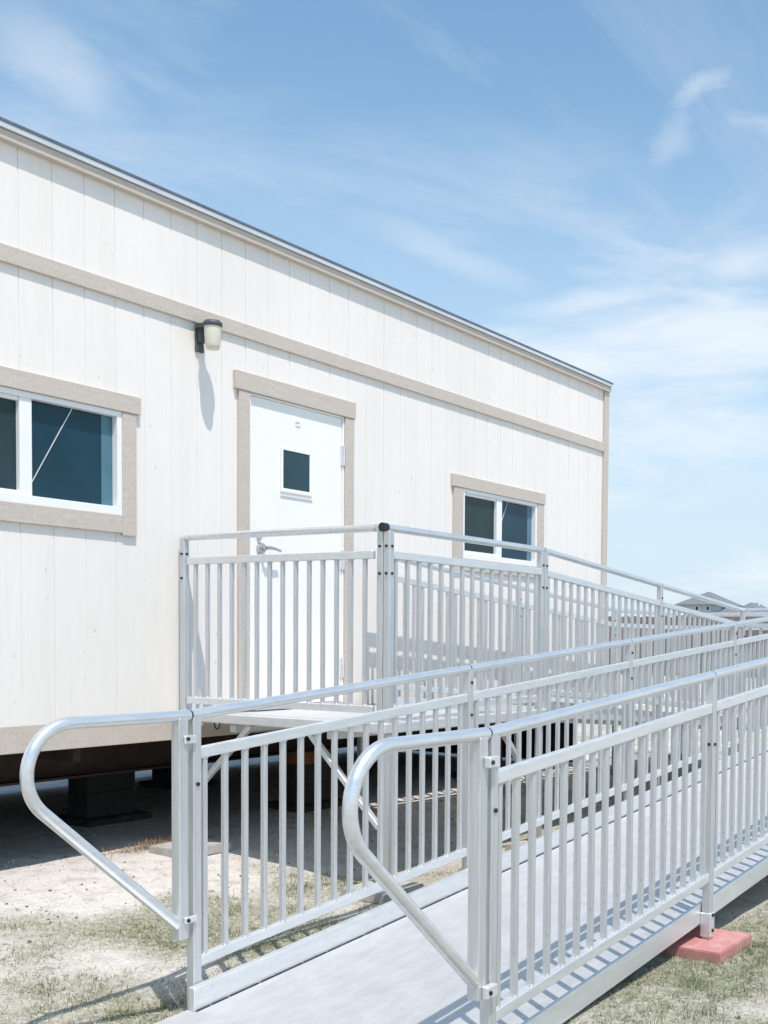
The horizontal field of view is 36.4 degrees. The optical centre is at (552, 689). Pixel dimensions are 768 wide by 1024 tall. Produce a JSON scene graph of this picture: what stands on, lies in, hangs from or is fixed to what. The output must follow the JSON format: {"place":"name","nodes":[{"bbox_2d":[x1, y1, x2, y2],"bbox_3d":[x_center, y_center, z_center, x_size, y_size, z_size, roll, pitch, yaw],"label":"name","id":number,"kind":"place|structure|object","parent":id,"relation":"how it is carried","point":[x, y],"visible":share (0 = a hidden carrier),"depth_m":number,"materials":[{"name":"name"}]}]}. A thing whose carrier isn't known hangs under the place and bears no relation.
{"place":"outdoors","nodes":[
{"label":"outdoors","id":0,"kind":"place"},
{"bbox_2d":[0,648,767,1023],"bbox_3d":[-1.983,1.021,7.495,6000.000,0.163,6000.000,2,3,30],"label":"ground","id":1,"kind":"structure","parent":0,"point":[28,838],"depth_m":6.04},
{"bbox_2d":[56,772,151,827],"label":"support pier","id":2,"kind":"structure","parent":1,"relation":"on","point":[100,800],"depth_m":7.86,"materials":[{"name":"concrete"}]},
{"bbox_2d":[97,832,229,858],"bbox_3d":[-2.405,0.930,7.089,0.388,0.096,1.015,2,3,30],"label":"grass tuft","id":3,"kind":"object","parent":1,"relation":"on","point":[130,849],"visible":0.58,"depth_m":6.93,"materials":[{"name":"plant"}]},
{"bbox_2d":[138,767,216,789],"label":"support pier","id":4,"kind":"structure","parent":1,"relation":"on","point":[162,778],"depth_m":9.78,"materials":[{"name":"concrete"}]},
{"bbox_2d":[149,838,230,857],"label":"footing slab","id":5,"kind":"structure","parent":1,"relation":"on","point":[165,849],"depth_m":6.87,"materials":[{"name":"grey concrete"}]},
{"bbox_2d":[268,749,342,812],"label":"support pier","id":6,"kind":"structure","parent":1,"relation":"on","point":[291,778],"depth_m":8.66,"materials":[{"name":"concrete"}]},
{"bbox_2d":[0,116,612,786],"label":"modular building","id":7,"kind":"structure","parent":6,"relation":"on","point":[140,436],"depth_m":7.16,"materials":[{"name":"white paint"}]},
{"bbox_2d":[0,366,140,536],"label":"window","id":8,"kind":"structure","parent":7,"relation":"in","point":[68,450],"depth_m":6.24,"materials":[{"name":"white plastic"}]},
{"bbox_2d":[195,319,222,352],"bbox_3d":[-2.081,-2.134,6.922,0.201,0.172,0.114,2,3,30],"label":"wall lamp","id":9,"kind":"object","parent":7,"relation":"attached to","point":[208,333],"visible":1,"depth_m":6.88,"materials":[{"name":"white glass"}]},
{"bbox_2d":[233,369,355,710],"bbox_3d":[-1.728,-0.959,7.784,0.122,2.162,1.160,2,3,30],"label":"door","id":10,"kind":"structure","parent":7,"relation":"in","point":[295,462],"depth_m":7.75,"materials":[{"name":"white paint"}]},
{"bbox_2d":[451,473,545,577],"bbox_3d":[-0.468,-1.385,9.959,0.078,0.790,1.468,2,3,30],"label":"window","id":11,"kind":"structure","parent":7,"relation":"in","point":[481,508],"depth_m":9.91,"materials":[{"name":"white plastic"}]},
{"bbox_2d":[337,807,376,821],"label":"footing slab","id":12,"kind":"structure","parent":1,"relation":"on","point":[339,814],"depth_m":8.26,"materials":[{"name":"grey concrete"}]},
{"bbox_2d":[342,880,423,904],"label":"footing slab","id":13,"kind":"structure","parent":1,"relation":"on","point":[382,897],"depth_m":6.13,"materials":[{"name":"grey concrete"}]},
{"bbox_2d":[0,842,767,1023],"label":"grass","id":14,"kind":"structure","parent":1,"relation":"on","point":[165,1005],"depth_m":4.78,"materials":[{"name":"plant"}]},
{"bbox_2d":[1,759,766,1019],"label":"pebbles","id":15,"kind":"object","parent":1,"relation":"on","point":[95,1012],"visible":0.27,"depth_m":6.25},
{"bbox_2d":[20,616,767,1023],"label":"access ramp","id":16,"kind":"structure","parent":1,"relation":"on","point":[564,922],"depth_m":4.67,"materials":[{"name":"metal"}]},
{"bbox_2d":[450,737,502,777],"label":"support pier","id":17,"kind":"structure","parent":1,"relation":"on","point":[453,774],"depth_m":10.97,"materials":[{"name":"concrete"}]},
{"bbox_2d":[503,784,525,794],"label":"footing slab","id":18,"kind":"structure","parent":1,"relation":"on","point":[523,788],"depth_m":9.76,"materials":[{"name":"grey concrete"}]},
{"bbox_2d":[505,838,527,850],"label":"footing slab","id":19,"kind":"structure","parent":1,"relation":"on","point":[508,846],"depth_m":7.55,"materials":[{"name":"grey concrete"}]},
{"bbox_2d":[180,522,545,873],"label":"landing platform","id":20,"kind":"structure","parent":19,"relation":"on","point":[291,715],"depth_m":6.57,"materials":[{"name":"metal"}]},
{"bbox_2d":[608,616,767,677],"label":"wooden fence","id":21,"kind":"object","parent":1,"relation":"on","point":[755,632],"visible":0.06,"depth_m":42.59,"materials":[{"name":"grey wood"}]},
{"bbox_2d":[659,926,751,963],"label":"footing slab","id":22,"kind":"structure","parent":1,"relation":"on","point":[721,945],"depth_m":5.11,"materials":[{"name":"concrete"}]},
{"bbox_2d":[674,592,746,647],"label":"house","id":23,"kind":"structure","parent":1,"relation":"on","point":[699,605],"depth_m":215.77,"materials":[{"name":"grey"}]},
{"bbox_2d":[742,600,767,616],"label":"house","id":24,"kind":"structure","parent":1,"relation":"on","point":[754,605],"depth_m":228.30,"materials":[{"name":"grey"}]},
{"bbox_2d":[0,0,767,616],"label":"sky","id":25,"kind":"structure","parent":0,"point":[582,184],"materials":[{"name":"blue"}]},
{"bbox_3d":[0.839,0.994,9.213,0.260,0.050,0.300,2,3,30],"label":"footing slab","id":26,"kind":"object","parent":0,"visible":0},
{"bbox_2d":[376,547,744,785],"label":"access ramp","id":27,"kind":"structure","parent":26,"relation":"on","point":[602,636],"depth_m":8.91,"materials":[{"name":"metal"}]},
{"bbox_3d":[4.220,0.944,11.235,0.260,0.050,0.300,2,3,30],"label":"footing slab","id":28,"kind":"object","parent":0,"visible":0},
{"bbox_2d":[617,608,767,754],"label":"landing platform","id":29,"kind":"structure","parent":28,"relation":"on","point":[759,627],"depth_m":12.31,"materials":[{"name":"metal"}]}
]}

